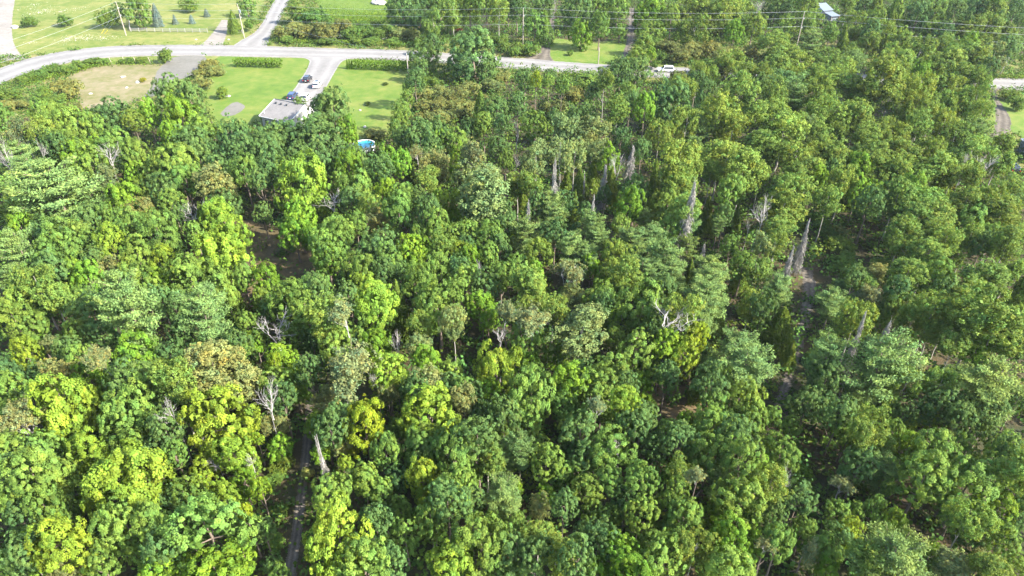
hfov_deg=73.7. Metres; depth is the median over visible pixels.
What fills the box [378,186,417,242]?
broadleaf tree
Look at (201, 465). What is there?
maple tree
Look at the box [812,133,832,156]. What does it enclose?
aspen tree
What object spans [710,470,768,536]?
broadleaf tree
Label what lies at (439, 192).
maple tree
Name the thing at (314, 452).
maple tree
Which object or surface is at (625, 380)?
oak tree
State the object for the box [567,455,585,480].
broadleaf tree
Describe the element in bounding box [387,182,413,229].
broadleaf tree
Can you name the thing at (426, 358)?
maple tree
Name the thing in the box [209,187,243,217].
oak tree
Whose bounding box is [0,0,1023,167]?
ground
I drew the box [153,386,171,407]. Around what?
oak tree
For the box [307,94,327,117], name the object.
oak tree
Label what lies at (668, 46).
olive shrub
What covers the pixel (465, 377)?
broadleaf tree
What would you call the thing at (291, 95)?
parked car
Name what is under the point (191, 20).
blue spruce
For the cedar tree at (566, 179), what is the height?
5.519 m
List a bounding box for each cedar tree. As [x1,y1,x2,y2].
[48,155,66,169]
[152,192,171,231]
[196,201,220,256]
[215,266,249,322]
[227,9,243,34]
[384,279,415,350]
[400,164,419,198]
[407,129,421,166]
[471,89,492,128]
[515,194,527,213]
[533,8,554,46]
[561,169,572,190]
[565,189,579,226]
[569,167,591,206]
[573,130,586,160]
[585,160,599,195]
[596,166,620,211]
[643,188,663,222]
[646,158,660,198]
[660,289,684,319]
[682,259,694,289]
[683,386,701,406]
[699,196,713,223]
[699,214,714,238]
[709,309,726,338]
[725,199,740,235]
[726,270,749,297]
[758,306,793,361]
[777,340,797,370]
[834,24,849,57]
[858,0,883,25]
[867,31,885,57]
[880,0,905,41]
[885,98,913,150]
[931,174,951,205]
[997,276,1023,331]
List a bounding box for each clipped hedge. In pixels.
[232,56,282,67]
[352,57,411,70]
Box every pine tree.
[0,139,42,178]
[0,155,108,237]
[0,222,40,284]
[0,261,32,289]
[5,153,40,187]
[82,267,165,355]
[172,277,234,362]
[191,281,224,314]
[494,439,515,479]
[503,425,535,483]
[509,214,543,257]
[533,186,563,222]
[533,218,553,260]
[538,200,570,247]
[555,228,588,268]
[571,241,600,287]
[580,208,605,237]
[582,224,611,269]
[615,225,645,254]
[633,253,666,298]
[634,206,654,237]
[637,220,667,258]
[645,236,687,283]
[653,257,688,297]
[677,233,700,269]
[677,278,729,322]
[683,112,715,152]
[683,210,701,237]
[684,298,718,334]
[690,253,728,284]
[690,263,729,297]
[702,349,730,389]
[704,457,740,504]
[711,216,726,249]
[717,327,761,366]
[718,337,780,406]
[764,286,793,321]
[765,268,792,314]
[767,68,811,109]
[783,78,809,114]
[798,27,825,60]
[801,112,819,144]
[802,326,851,401]
[812,284,848,336]
[830,278,853,295]
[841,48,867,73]
[841,324,930,405]
[841,382,875,407]
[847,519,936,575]
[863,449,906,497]
[938,363,976,396]
[953,351,1023,431]
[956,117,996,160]
[969,353,1002,374]
[1000,32,1023,57]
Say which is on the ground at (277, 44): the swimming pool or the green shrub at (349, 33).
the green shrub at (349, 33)
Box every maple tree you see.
[4,205,34,243]
[8,334,47,375]
[15,527,35,551]
[18,372,103,448]
[23,512,99,574]
[27,566,48,575]
[35,332,49,357]
[39,402,85,453]
[58,255,89,301]
[59,136,85,167]
[62,425,105,475]
[68,259,104,295]
[69,354,112,403]
[69,384,107,435]
[73,442,113,475]
[77,477,107,505]
[79,437,180,534]
[82,496,95,513]
[86,133,111,162]
[91,220,129,262]
[104,178,142,232]
[110,327,159,387]
[118,352,151,386]
[121,160,148,189]
[136,94,160,146]
[137,548,191,575]
[143,265,170,313]
[146,242,182,283]
[156,119,178,151]
[161,89,204,141]
[169,358,192,406]
[175,382,261,468]
[186,536,256,575]
[188,452,220,488]
[189,473,208,494]
[191,221,257,287]
[198,195,234,250]
[205,475,241,526]
[210,433,261,487]
[211,213,254,288]
[226,537,256,565]
[229,462,259,504]
[230,280,248,299]
[239,330,257,363]
[249,431,266,465]
[249,473,271,516]
[250,338,264,362]
[251,259,281,296]
[261,342,302,386]
[266,431,295,462]
[273,147,332,223]
[277,216,308,262]
[282,195,317,253]
[283,367,311,411]
[301,489,374,575]
[302,409,329,440]
[303,220,324,253]
[309,445,330,474]
[311,240,343,286]
[316,432,341,464]
[326,155,344,179]
[335,113,356,143]
[335,146,362,180]
[336,452,354,480]
[340,126,358,149]
[347,271,380,303]
[352,278,399,352]
[361,418,385,445]
[362,327,394,369]
[368,349,408,414]
[370,529,388,546]
[371,169,391,195]
[375,177,398,205]
[377,140,401,181]
[391,146,412,183]
[395,232,427,285]
[395,380,462,438]
[401,456,440,501]
[402,252,425,281]
[411,343,441,375]
[412,233,431,261]
[414,484,431,507]
[424,531,476,575]
[427,127,449,151]
[427,313,439,339]
[433,184,453,212]
[447,205,462,227]
[448,137,468,189]
[448,164,456,188]
[449,188,461,214]
[449,239,472,265]
[457,243,480,285]
[465,289,498,340]
[472,338,521,411]
[477,376,505,409]
[478,305,498,345]
[507,343,522,372]
[511,479,523,496]
[520,348,540,369]
[528,259,543,277]
[535,482,556,510]
[540,339,570,372]
[550,359,593,427]
[567,17,594,51]
[581,250,602,288]
[582,554,610,575]
[593,270,615,291]
[594,138,621,182]
[599,529,641,575]
[602,307,621,347]
[604,384,641,432]
[608,542,660,575]
[612,183,646,241]
[630,370,654,394]
[631,392,656,413]
[632,0,665,30]
[632,88,656,137]
[642,279,665,302]
[647,47,656,62]
[652,327,682,387]
[661,462,675,483]
[663,335,700,390]
[676,408,695,444]
[701,498,730,536]
[706,510,762,565]
[722,18,744,46]
[737,512,764,546]
[746,454,773,486]
[789,465,815,485]
[807,160,828,210]
[813,553,839,575]
[837,514,866,549]
[840,293,862,324]
[843,150,876,186]
[844,170,870,225]
[859,176,884,222]
[867,515,893,543]
[876,502,908,537]
[889,429,924,463]
[895,170,930,227]
[904,417,917,430]
[906,536,923,558]
[909,58,935,86]
[915,402,939,436]
[924,537,940,561]
[958,331,995,366]
[959,30,980,47]
[961,183,999,227]
[978,489,1019,538]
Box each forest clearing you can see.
[238,220,344,310]
[642,385,707,421]
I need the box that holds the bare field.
[68,65,161,110]
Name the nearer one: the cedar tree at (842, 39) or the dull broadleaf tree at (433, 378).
the dull broadleaf tree at (433, 378)
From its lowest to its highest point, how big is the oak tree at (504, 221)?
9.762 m
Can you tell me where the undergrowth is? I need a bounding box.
[0,0,1023,575]
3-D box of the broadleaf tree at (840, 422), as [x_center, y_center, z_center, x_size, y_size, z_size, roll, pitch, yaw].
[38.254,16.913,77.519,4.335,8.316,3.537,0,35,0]
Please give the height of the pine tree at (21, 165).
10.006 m
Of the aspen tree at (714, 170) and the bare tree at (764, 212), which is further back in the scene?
the aspen tree at (714, 170)
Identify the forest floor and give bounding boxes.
[0,60,1023,575]
[390,0,1023,58]
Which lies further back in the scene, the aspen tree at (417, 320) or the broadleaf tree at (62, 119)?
the broadleaf tree at (62, 119)
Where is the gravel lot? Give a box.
[144,55,205,96]
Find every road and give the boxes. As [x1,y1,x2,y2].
[0,0,24,59]
[0,45,1023,88]
[235,0,288,45]
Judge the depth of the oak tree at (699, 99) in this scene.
157.10 m
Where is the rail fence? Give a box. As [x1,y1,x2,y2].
[130,28,207,31]
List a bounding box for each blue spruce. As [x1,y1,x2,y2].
[151,3,164,27]
[172,14,179,24]
[189,14,195,23]
[203,8,210,17]
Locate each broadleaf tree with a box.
[0,102,20,136]
[0,174,18,192]
[0,204,12,227]
[0,231,24,261]
[0,279,40,330]
[0,299,39,361]
[0,369,35,405]
[0,389,29,435]
[0,426,28,447]
[0,428,37,470]
[0,443,75,518]
[0,484,35,527]
[0,548,26,575]
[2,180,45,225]
[16,309,54,357]
[19,474,66,530]
[20,428,66,469]
[26,96,49,117]
[26,234,75,280]
[29,98,66,133]
[33,453,83,508]
[35,216,90,265]
[36,354,81,397]
[38,334,60,361]
[45,556,83,575]
[47,491,83,526]
[48,104,98,154]
[51,122,89,159]
[59,229,83,256]
[61,315,96,346]
[61,341,93,374]
[68,282,98,316]
[70,139,114,193]
[72,226,108,261]
[77,109,103,138]
[80,543,125,575]
[85,489,162,561]
[86,375,113,390]
[91,254,122,296]
[93,199,124,244]
[94,123,130,163]
[94,162,119,201]
[95,212,117,251]
[96,395,154,447]
[97,521,132,558]
[98,371,167,434]
[99,432,116,449]
[102,424,148,482]
[110,206,148,258]
[115,135,156,192]
[117,108,147,150]
[117,231,157,267]
[117,259,142,283]
[120,193,157,237]
[120,261,162,315]
[121,535,157,569]
[123,0,152,27]
[129,497,176,568]
[130,179,150,200]
[131,205,187,263]
[139,158,168,186]
[146,224,187,266]
[149,357,173,405]
[151,141,203,203]
[155,489,269,575]
[157,187,188,231]
[161,252,215,310]
[161,438,190,488]
[163,473,207,529]
[164,161,203,213]
[180,338,251,416]
[182,220,207,254]
[187,109,227,160]
[189,161,238,222]
[197,363,264,426]
[201,264,240,306]
[227,150,256,210]
[232,259,255,307]
[233,309,260,330]
[236,0,258,16]
[237,342,259,365]
[251,322,269,355]
[252,287,268,310]
[255,364,301,411]
[260,410,292,436]
[264,276,321,345]
[267,559,291,575]
[270,154,294,187]
[276,216,289,245]
[276,321,300,357]
[284,289,327,348]
[291,275,318,306]
[307,226,352,290]
[308,383,336,414]
[310,470,352,526]
[312,270,334,297]
[316,209,356,246]
[317,324,351,361]
[325,320,355,351]
[326,216,354,269]
[328,167,350,192]
[331,432,358,456]
[332,174,354,213]
[332,532,392,575]
[339,164,375,205]
[339,251,379,293]
[341,458,384,510]
[344,207,367,246]
[347,298,394,356]
[354,185,372,224]
[362,474,395,521]
[364,203,390,231]
[368,431,400,482]
[373,241,402,289]
[376,379,399,415]
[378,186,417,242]
[383,220,401,244]
[384,516,424,566]
[386,417,406,449]
[387,118,402,149]
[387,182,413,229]
[388,494,412,524]
[390,105,413,131]
[391,98,411,117]
[398,259,437,309]
[400,89,414,118]
[400,418,440,455]
[400,426,438,484]
[402,80,414,94]
[409,219,428,244]
[409,276,468,349]
[411,362,447,416]
[413,497,445,545]
[416,145,450,195]
[418,250,452,304]
[421,516,447,546]
[422,206,449,261]
[427,0,455,22]
[428,240,451,279]
[429,466,478,529]
[430,418,478,483]
[434,459,451,490]
[435,354,463,389]
[441,126,467,156]
[443,221,466,251]
[445,263,486,322]
[446,503,512,575]
[447,373,477,419]
[449,380,477,424]
[456,218,481,249]
[460,0,483,28]
[460,456,482,485]
[466,189,490,229]
[472,111,492,162]
[472,217,505,264]
[476,0,496,35]
[479,238,500,277]
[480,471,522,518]
[482,543,514,575]
[485,505,508,531]
[487,257,514,303]
[492,411,516,441]
[497,148,514,179]
[505,359,557,425]
[507,325,545,362]
[508,250,528,280]
[508,299,530,335]
[509,510,525,543]
[510,556,526,575]
[515,394,544,435]
[519,108,553,154]
[520,362,547,395]
[524,9,546,44]
[526,236,554,270]
[526,428,547,465]
[527,438,565,486]
[528,490,550,528]
[539,290,556,324]
[542,71,555,102]
[549,459,573,493]
[550,387,578,432]
[555,73,570,113]
[555,407,580,432]
[566,473,605,520]
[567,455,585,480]
[568,366,618,425]
[580,278,615,320]
[580,499,606,525]
[583,0,607,23]
[583,450,604,475]
[585,352,631,420]
[587,9,609,50]
[588,421,638,487]
[591,397,612,429]
[596,359,611,382]
[596,464,623,505]
[597,500,624,534]
[599,234,637,266]
[600,399,638,449]
[602,321,625,361]
[606,0,629,26]
[609,22,626,42]
[609,210,630,236]
[609,272,639,302]
[611,272,662,339]
[612,81,636,126]
[613,326,657,373]
[618,458,662,522]
[623,493,660,538]
[626,44,649,64]
[626,307,654,351]
[628,351,653,384]
[634,17,666,39]
[638,526,661,561]
[640,527,694,575]
[646,362,666,394]
[650,183,681,242]
[652,418,676,443]
[657,513,686,543]
[658,2,680,40]
[658,215,684,242]
[658,475,691,529]
[664,495,704,536]
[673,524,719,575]
[682,435,707,462]
[683,429,734,496]
[690,400,739,455]
[696,388,735,439]
[698,544,756,575]
[704,64,721,87]
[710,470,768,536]
[714,172,746,233]
[719,234,740,265]
[719,365,746,408]
[719,433,765,500]
[726,376,767,439]
[728,250,757,297]
[728,399,768,458]
[742,9,768,44]
[757,429,800,472]
[757,517,796,575]
[762,404,781,439]
[770,456,788,487]
[773,13,795,38]
[779,414,802,436]
[786,514,818,554]
[802,531,843,574]
[820,21,839,54]
[822,498,850,529]
[831,412,868,462]
[836,429,855,464]
[848,500,865,521]
[849,400,877,426]
[860,262,887,298]
[862,493,887,532]
[866,5,887,23]
[871,301,896,330]
[874,391,900,424]
[876,289,903,332]
[876,475,894,508]
[880,267,897,292]
[885,416,906,436]
[889,448,958,516]
[898,357,926,395]
[904,427,963,494]
[907,162,931,187]
[909,253,955,297]
[912,135,947,181]
[916,0,951,30]
[921,19,942,40]
[925,454,1003,527]
[930,70,960,101]
[932,543,974,575]
[946,202,991,253]
[948,431,982,464]
[970,547,989,575]
[975,221,1014,263]
[981,428,1023,467]
[981,521,1021,558]
[994,21,1018,39]
[994,518,1017,547]
[1003,553,1023,575]
[1008,302,1023,329]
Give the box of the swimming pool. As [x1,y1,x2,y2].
[353,139,375,152]
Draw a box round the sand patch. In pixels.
[221,102,244,115]
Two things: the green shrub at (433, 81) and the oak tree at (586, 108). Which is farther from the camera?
the green shrub at (433, 81)
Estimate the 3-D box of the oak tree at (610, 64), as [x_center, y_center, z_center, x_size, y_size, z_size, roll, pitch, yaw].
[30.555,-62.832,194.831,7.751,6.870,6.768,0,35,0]
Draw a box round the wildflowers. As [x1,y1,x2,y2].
[29,4,344,43]
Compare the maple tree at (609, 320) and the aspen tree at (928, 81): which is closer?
the maple tree at (609, 320)
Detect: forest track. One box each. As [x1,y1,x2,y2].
[283,389,313,575]
[774,242,815,419]
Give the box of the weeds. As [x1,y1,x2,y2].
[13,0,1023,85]
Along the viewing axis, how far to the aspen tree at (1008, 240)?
102.01 m
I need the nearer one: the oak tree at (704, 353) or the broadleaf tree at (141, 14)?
the oak tree at (704, 353)
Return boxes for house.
[259,99,312,126]
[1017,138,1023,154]
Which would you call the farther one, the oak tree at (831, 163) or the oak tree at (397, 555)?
the oak tree at (831, 163)
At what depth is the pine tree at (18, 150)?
133.22 m
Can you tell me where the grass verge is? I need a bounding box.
[63,55,243,69]
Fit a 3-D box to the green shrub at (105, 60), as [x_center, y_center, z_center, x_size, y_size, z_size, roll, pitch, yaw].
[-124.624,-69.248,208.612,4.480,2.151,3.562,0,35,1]
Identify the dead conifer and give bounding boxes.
[314,434,331,485]
[526,201,531,247]
[551,159,557,218]
[581,173,584,201]
[586,196,594,256]
[594,165,607,213]
[619,145,635,188]
[674,179,696,266]
[695,243,704,273]
[781,246,793,276]
[791,220,809,275]
[835,311,866,387]
[869,318,891,380]
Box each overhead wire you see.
[0,2,1016,43]
[1,16,1022,62]
[2,8,1021,51]
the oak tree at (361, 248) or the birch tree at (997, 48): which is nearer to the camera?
the oak tree at (361, 248)
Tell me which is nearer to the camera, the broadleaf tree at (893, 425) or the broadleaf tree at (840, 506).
the broadleaf tree at (840, 506)
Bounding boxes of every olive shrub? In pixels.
[0,98,17,111]
[15,100,34,107]
[47,77,84,98]
[65,102,82,111]
[191,68,206,74]
[191,73,214,88]
[196,57,225,70]
[203,64,225,76]
[270,25,291,38]
[285,19,308,39]
[300,23,321,38]
[300,467,314,481]
[309,20,338,38]
[329,18,352,32]
[359,128,391,139]
[388,25,407,38]
[401,27,419,40]
[411,113,425,122]
[413,86,433,100]
[413,98,430,112]
[425,108,445,120]
[429,95,447,110]
[431,84,447,98]
[436,108,461,122]
[438,88,468,100]
[441,98,469,110]
[454,80,481,94]
[457,108,473,118]
[461,100,475,109]
[470,92,490,105]
[481,78,505,91]
[494,71,510,82]
[536,99,551,113]
[550,98,571,112]
[558,84,583,102]
[655,40,683,52]
[666,47,691,62]
[669,69,686,81]
[681,39,703,58]
[700,37,722,55]
[709,45,733,62]
[711,63,730,79]
[727,45,746,53]
[742,43,758,57]
[950,184,963,193]
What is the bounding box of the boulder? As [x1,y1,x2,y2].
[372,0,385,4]
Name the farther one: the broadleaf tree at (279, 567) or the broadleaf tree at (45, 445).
the broadleaf tree at (45, 445)
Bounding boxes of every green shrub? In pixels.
[0,86,26,99]
[12,75,27,84]
[19,15,40,27]
[21,71,39,80]
[32,85,52,101]
[34,67,48,78]
[41,92,71,104]
[44,64,57,72]
[48,63,60,69]
[55,14,73,25]
[57,64,76,73]
[69,60,89,68]
[82,57,102,63]
[92,7,120,29]
[100,58,110,63]
[125,56,134,62]
[135,56,149,62]
[157,47,171,62]
[177,0,198,12]
[216,85,228,97]
[243,16,256,29]
[266,447,297,473]
[266,469,286,491]
[270,531,286,551]
[273,503,289,520]
[280,35,294,43]
[284,2,309,22]
[295,5,332,24]
[315,37,337,44]
[340,24,361,39]
[349,38,362,44]
[356,20,374,37]
[362,35,380,46]
[369,27,384,38]
[379,22,396,35]
[386,37,402,44]
[413,36,421,45]
[427,77,439,86]
[492,33,509,44]
[499,41,512,51]
[507,46,520,56]
[513,41,529,52]
[522,44,541,55]
[563,69,600,89]
[649,37,662,46]
[650,59,660,68]
[657,51,668,62]
[692,56,713,71]
[801,350,817,360]
[805,211,824,220]
[813,217,829,234]
[822,226,841,240]
[825,234,857,252]
[829,256,861,270]
[833,249,857,260]
[839,196,846,205]
[846,199,865,210]
[920,557,941,571]
[997,88,1022,98]
[1005,95,1023,110]
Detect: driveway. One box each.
[201,20,227,44]
[291,57,349,103]
[525,0,556,60]
[621,8,635,56]
[990,88,1011,136]
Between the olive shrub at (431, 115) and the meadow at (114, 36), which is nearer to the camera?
the olive shrub at (431, 115)
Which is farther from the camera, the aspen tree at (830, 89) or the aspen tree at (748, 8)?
the aspen tree at (748, 8)
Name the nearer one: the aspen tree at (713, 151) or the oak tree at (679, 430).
the oak tree at (679, 430)
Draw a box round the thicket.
[0,0,1023,575]
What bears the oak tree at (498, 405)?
on the forest floor at (822, 280)
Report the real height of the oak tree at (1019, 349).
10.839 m
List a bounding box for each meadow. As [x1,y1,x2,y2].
[12,0,263,54]
[316,0,397,21]
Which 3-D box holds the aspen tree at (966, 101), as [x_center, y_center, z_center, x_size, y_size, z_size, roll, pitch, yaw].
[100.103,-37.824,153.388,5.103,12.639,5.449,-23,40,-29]
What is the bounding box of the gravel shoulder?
[7,55,1022,89]
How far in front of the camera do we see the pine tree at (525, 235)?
109.43 m
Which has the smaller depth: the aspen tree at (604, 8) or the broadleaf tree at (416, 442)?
the broadleaf tree at (416, 442)
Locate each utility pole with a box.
[116,3,126,35]
[237,4,244,37]
[522,8,524,43]
[797,12,804,44]
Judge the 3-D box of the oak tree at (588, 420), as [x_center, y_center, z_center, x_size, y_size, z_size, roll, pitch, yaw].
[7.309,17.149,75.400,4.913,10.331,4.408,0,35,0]
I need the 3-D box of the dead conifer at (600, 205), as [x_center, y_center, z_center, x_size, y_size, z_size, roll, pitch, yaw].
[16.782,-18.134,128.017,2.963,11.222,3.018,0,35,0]
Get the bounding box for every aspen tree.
[7,259,61,332]
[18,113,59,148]
[28,275,74,333]
[62,219,93,245]
[137,206,164,235]
[144,355,197,435]
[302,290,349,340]
[356,190,381,218]
[406,308,433,336]
[410,164,441,193]
[421,6,442,35]
[428,223,456,262]
[439,0,467,34]
[469,435,506,491]
[488,0,509,22]
[505,169,530,221]
[508,259,546,299]
[514,171,543,201]
[517,277,547,309]
[518,517,561,560]
[532,531,579,575]
[537,292,570,342]
[596,66,615,121]
[599,256,620,282]
[601,2,615,25]
[605,90,630,154]
[608,253,643,319]
[633,31,654,53]
[643,117,675,157]
[657,138,701,182]
[660,171,695,201]
[660,291,705,365]
[664,191,702,256]
[664,450,694,486]
[666,73,699,106]
[668,161,698,191]
[671,104,703,140]
[674,0,712,32]
[678,12,711,45]
[687,60,709,106]
[691,159,703,182]
[698,88,743,143]
[699,138,740,202]
[699,159,724,202]
[702,0,717,31]
[705,0,742,37]
[711,47,745,77]
[715,112,750,161]
[715,144,769,211]
[718,70,762,115]
[727,0,755,18]
[733,60,758,99]
[735,287,762,330]
[741,98,768,132]
[744,128,777,162]
[744,256,773,287]
[747,461,794,504]
[750,59,775,95]
[751,28,791,58]
[752,165,770,209]
[756,94,792,129]
[756,187,808,224]
[760,110,811,173]
[760,138,788,185]
[761,213,799,266]
[762,44,801,79]
[762,75,790,104]
[763,229,788,282]
[766,171,818,216]
[769,42,807,64]
[777,140,816,172]
[779,61,806,80]
[780,157,805,175]
[789,49,814,75]
[790,111,810,153]
[790,156,825,184]
[794,0,820,27]
[797,8,824,39]
[802,61,826,94]
[802,95,831,123]
[803,69,833,115]
[805,139,832,166]
[807,115,836,143]
[808,85,835,112]
[809,183,843,242]
[810,66,860,111]
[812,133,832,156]
[813,45,840,64]
[822,52,857,76]
[822,136,854,189]
[823,93,859,135]
[825,162,862,223]
[827,121,849,143]
[829,62,850,87]
[832,296,879,368]
[838,0,858,29]
[838,9,867,42]
[840,41,864,64]
[841,97,874,155]
[841,538,895,575]
[846,134,891,191]
[846,403,891,476]
[847,121,888,149]
[849,77,882,114]
[850,51,906,120]
[851,148,894,204]
[851,273,878,298]
[856,28,881,55]
[870,257,891,268]
[872,428,896,462]
[875,173,920,242]
[876,19,896,44]
[876,115,912,168]
[878,213,925,265]
[879,84,903,114]
[879,115,898,135]
[880,41,917,72]
[880,60,911,96]
[882,151,914,180]
[883,135,923,189]
[884,366,928,400]
[886,24,912,56]
[886,236,921,261]
[886,256,930,290]
[891,104,904,119]
[891,290,919,330]
[892,303,932,344]
[896,88,921,107]
[898,202,936,231]
[899,74,919,95]
[904,236,953,295]
[905,288,962,355]
[906,66,939,104]
[906,106,934,152]
[908,34,939,65]
[909,184,951,217]
[912,149,957,186]
[913,51,939,76]
[913,91,939,142]
[914,196,960,227]
[914,319,944,359]
[918,217,951,254]
[919,84,956,138]
[920,366,963,424]
[928,221,965,283]
[929,298,973,359]
[930,106,964,158]
[931,45,968,78]
[932,32,954,53]
[936,118,976,153]
[937,93,959,126]
[937,328,972,367]
[937,492,1000,548]
[938,60,987,116]
[939,162,967,194]
[939,283,979,313]
[941,32,974,56]
[941,245,969,269]
[941,279,1023,367]
[943,76,966,121]
[945,132,997,186]
[945,184,986,219]
[947,41,984,71]
[951,93,975,118]
[952,20,974,42]
[954,222,985,271]
[955,257,1010,290]
[956,310,1023,368]
[957,272,987,293]
[958,80,996,117]
[959,160,987,189]
[961,65,992,119]
[962,98,995,131]
[965,551,1015,575]
[967,45,992,69]
[972,9,1006,38]
[972,32,992,46]
[973,0,1009,21]
[977,197,1023,259]
[978,177,1023,221]
[983,145,1017,184]
[987,224,1023,262]
[989,130,1017,172]
[990,443,1023,497]
[992,36,1000,49]
[997,257,1023,298]
[999,170,1023,193]
[999,221,1023,262]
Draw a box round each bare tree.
[0,136,17,180]
[0,391,46,439]
[1,112,35,158]
[34,140,48,157]
[79,343,130,416]
[99,139,121,178]
[159,397,192,463]
[183,201,203,220]
[253,372,279,445]
[254,310,296,363]
[316,188,341,216]
[324,293,356,347]
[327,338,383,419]
[389,334,401,357]
[409,144,424,189]
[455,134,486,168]
[492,328,504,384]
[493,298,516,349]
[508,300,551,350]
[548,258,587,307]
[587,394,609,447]
[607,152,624,178]
[653,300,696,357]
[682,465,707,532]
[751,1,764,13]
[751,195,771,234]
[753,536,776,575]
[790,535,819,572]
[824,474,858,507]
[852,283,884,304]
[976,157,998,187]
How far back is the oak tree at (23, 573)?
64.19 m
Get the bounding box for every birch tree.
[404,332,433,357]
[437,303,468,369]
[451,152,497,188]
[455,162,510,226]
[460,181,474,197]
[519,137,550,191]
[541,135,564,186]
[544,301,610,363]
[552,111,581,172]
[558,136,589,199]
[560,281,588,311]
[573,115,611,163]
[582,139,611,167]
[747,230,776,282]
[981,40,1009,72]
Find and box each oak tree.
[0,352,25,393]
[0,451,27,516]
[0,497,39,536]
[0,527,42,575]
[9,558,31,575]
[19,436,57,466]
[21,359,49,388]
[27,211,68,246]
[28,246,77,292]
[32,132,57,168]
[32,296,63,339]
[40,129,70,176]
[49,334,83,360]
[59,289,113,341]
[69,199,107,234]
[70,172,105,211]
[79,239,112,270]
[80,317,120,367]
[87,95,146,142]
[101,354,143,404]
[108,0,126,24]
[111,152,128,175]
[122,358,164,430]
[134,398,164,423]
[137,435,166,483]
[138,520,185,570]
[140,171,177,214]
[144,403,188,469]
[145,283,173,334]
[146,72,185,126]
[153,339,183,379]
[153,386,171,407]
[157,482,189,526]
[159,290,187,331]
[164,313,195,362]
[167,202,193,246]
[168,124,215,157]
[173,77,206,113]
[182,138,213,172]
[200,141,220,160]
[206,152,230,177]
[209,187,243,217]
[215,131,258,188]
[216,112,251,165]
[222,328,254,358]
[244,122,284,161]
[246,163,270,226]
[249,133,282,187]
[249,514,276,554]
[251,200,273,238]
[252,147,280,195]
[253,120,292,156]
[257,292,278,335]
[261,551,282,573]
[262,378,298,437]
[268,116,314,159]
[284,137,310,170]
[291,96,306,104]
[291,113,344,166]
[293,351,327,408]
[296,107,334,143]
[300,328,323,355]
[302,269,333,335]
[303,139,333,182]
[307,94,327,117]
[311,404,349,472]
[315,83,354,133]
[325,398,354,444]
[327,140,350,170]
[333,267,350,296]
[334,278,358,325]
[337,185,361,231]
[344,145,372,177]
[345,143,366,163]
[348,320,368,361]
[352,222,401,276]
[354,242,375,270]
[358,501,394,547]
[363,150,396,204]
[370,254,398,284]
[375,503,395,536]
[382,460,411,499]
[383,539,409,575]
[384,0,425,28]
[387,259,409,303]
[389,123,413,164]
[394,380,405,403]
[399,369,428,409]
[401,112,437,166]
[404,66,426,101]
[407,38,440,73]
[407,184,430,220]
[409,5,430,32]
[411,0,437,15]
[411,58,428,79]
[412,191,441,245]
[412,437,443,471]
[418,130,444,162]
[421,114,451,151]
[422,31,443,56]
[423,476,472,541]
[439,371,461,411]
[443,25,501,82]
[448,252,472,304]
[450,60,475,82]
[453,414,500,487]
[456,233,475,252]
[460,114,477,139]
[460,485,488,530]
[463,380,490,416]
[467,265,500,306]
[468,397,495,438]
[476,59,496,80]
[479,89,513,143]
[486,134,512,173]
[486,231,512,262]
[486,392,521,442]
[491,111,512,162]
[492,528,533,575]
[495,197,514,224]
[495,208,519,260]
[500,0,516,31]
[506,90,528,138]
[507,0,526,35]
[514,67,534,104]
[517,530,554,575]
[522,187,547,231]
[532,0,555,17]
[538,216,568,271]
[543,68,557,79]
[546,106,559,136]
[549,486,578,542]
[552,189,578,232]
[557,402,602,476]
[557,531,596,575]
[559,432,582,458]
[560,0,592,28]
[566,105,585,140]
[566,222,584,248]
[566,443,595,474]
[569,355,595,380]
[572,519,595,559]
[574,201,596,241]
[579,100,596,128]
[580,514,621,574]
[584,80,601,112]
[590,288,617,346]
[595,184,612,216]
[605,56,627,78]
[608,122,631,170]
[610,54,633,89]
[610,369,640,396]
[611,482,641,530]
[617,401,656,456]
[621,170,650,226]
[622,54,652,84]
[622,88,638,141]
[625,246,644,289]
[629,398,660,450]
[632,135,651,173]
[637,430,670,467]
[642,75,693,132]
[642,315,671,377]
[648,345,671,386]
[651,271,677,316]
[652,359,681,413]
[660,172,673,209]
[660,419,701,457]
[686,68,704,106]
[686,137,704,158]
[689,359,730,408]
[690,339,712,370]
[694,90,710,114]
[697,74,716,96]
[711,203,735,246]
[713,411,761,455]
[730,12,747,33]
[748,285,780,335]
[750,71,768,100]
[750,299,773,333]
[756,493,790,533]
[762,0,787,26]
[765,65,778,97]
[779,474,819,529]
[781,0,797,19]
[783,384,827,428]
[806,354,850,396]
[811,387,836,427]
[817,392,859,455]
[819,520,855,560]
[821,155,841,187]
[831,129,846,147]
[835,445,883,498]
[836,74,864,99]
[838,259,866,310]
[850,183,888,244]
[852,0,872,15]
[859,18,881,53]
[880,274,912,332]
[885,167,905,180]
[890,395,926,427]
[903,0,934,35]
[917,386,962,433]
[927,275,959,309]
[928,18,955,45]
[933,494,964,537]
[940,399,980,446]
[943,0,967,21]
[946,390,985,440]
[947,527,986,557]
[952,12,974,31]
[957,0,988,22]
[957,407,999,454]
[967,230,995,264]
[972,395,1013,446]
[977,54,1000,79]
[983,432,1023,496]
[987,9,1010,33]
[989,470,1023,524]
[992,33,1022,64]
[995,328,1023,363]
[999,385,1023,430]
[999,391,1020,411]
[999,511,1023,543]
[1003,0,1023,21]
[1013,13,1023,29]
[1013,192,1023,206]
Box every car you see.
[287,91,297,99]
[300,92,310,100]
[302,75,311,82]
[312,80,321,87]
[657,65,674,72]
[1007,163,1020,172]
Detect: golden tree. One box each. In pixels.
[237,502,261,557]
[268,351,287,409]
[340,393,384,463]
[529,70,542,109]
[683,319,710,381]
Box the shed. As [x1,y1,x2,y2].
[816,3,839,22]
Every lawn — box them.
[204,56,309,128]
[327,59,413,143]
[550,38,625,64]
[989,96,1023,137]
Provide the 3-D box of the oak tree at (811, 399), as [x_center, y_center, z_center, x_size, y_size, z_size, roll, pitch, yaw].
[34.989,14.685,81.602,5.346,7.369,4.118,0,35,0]

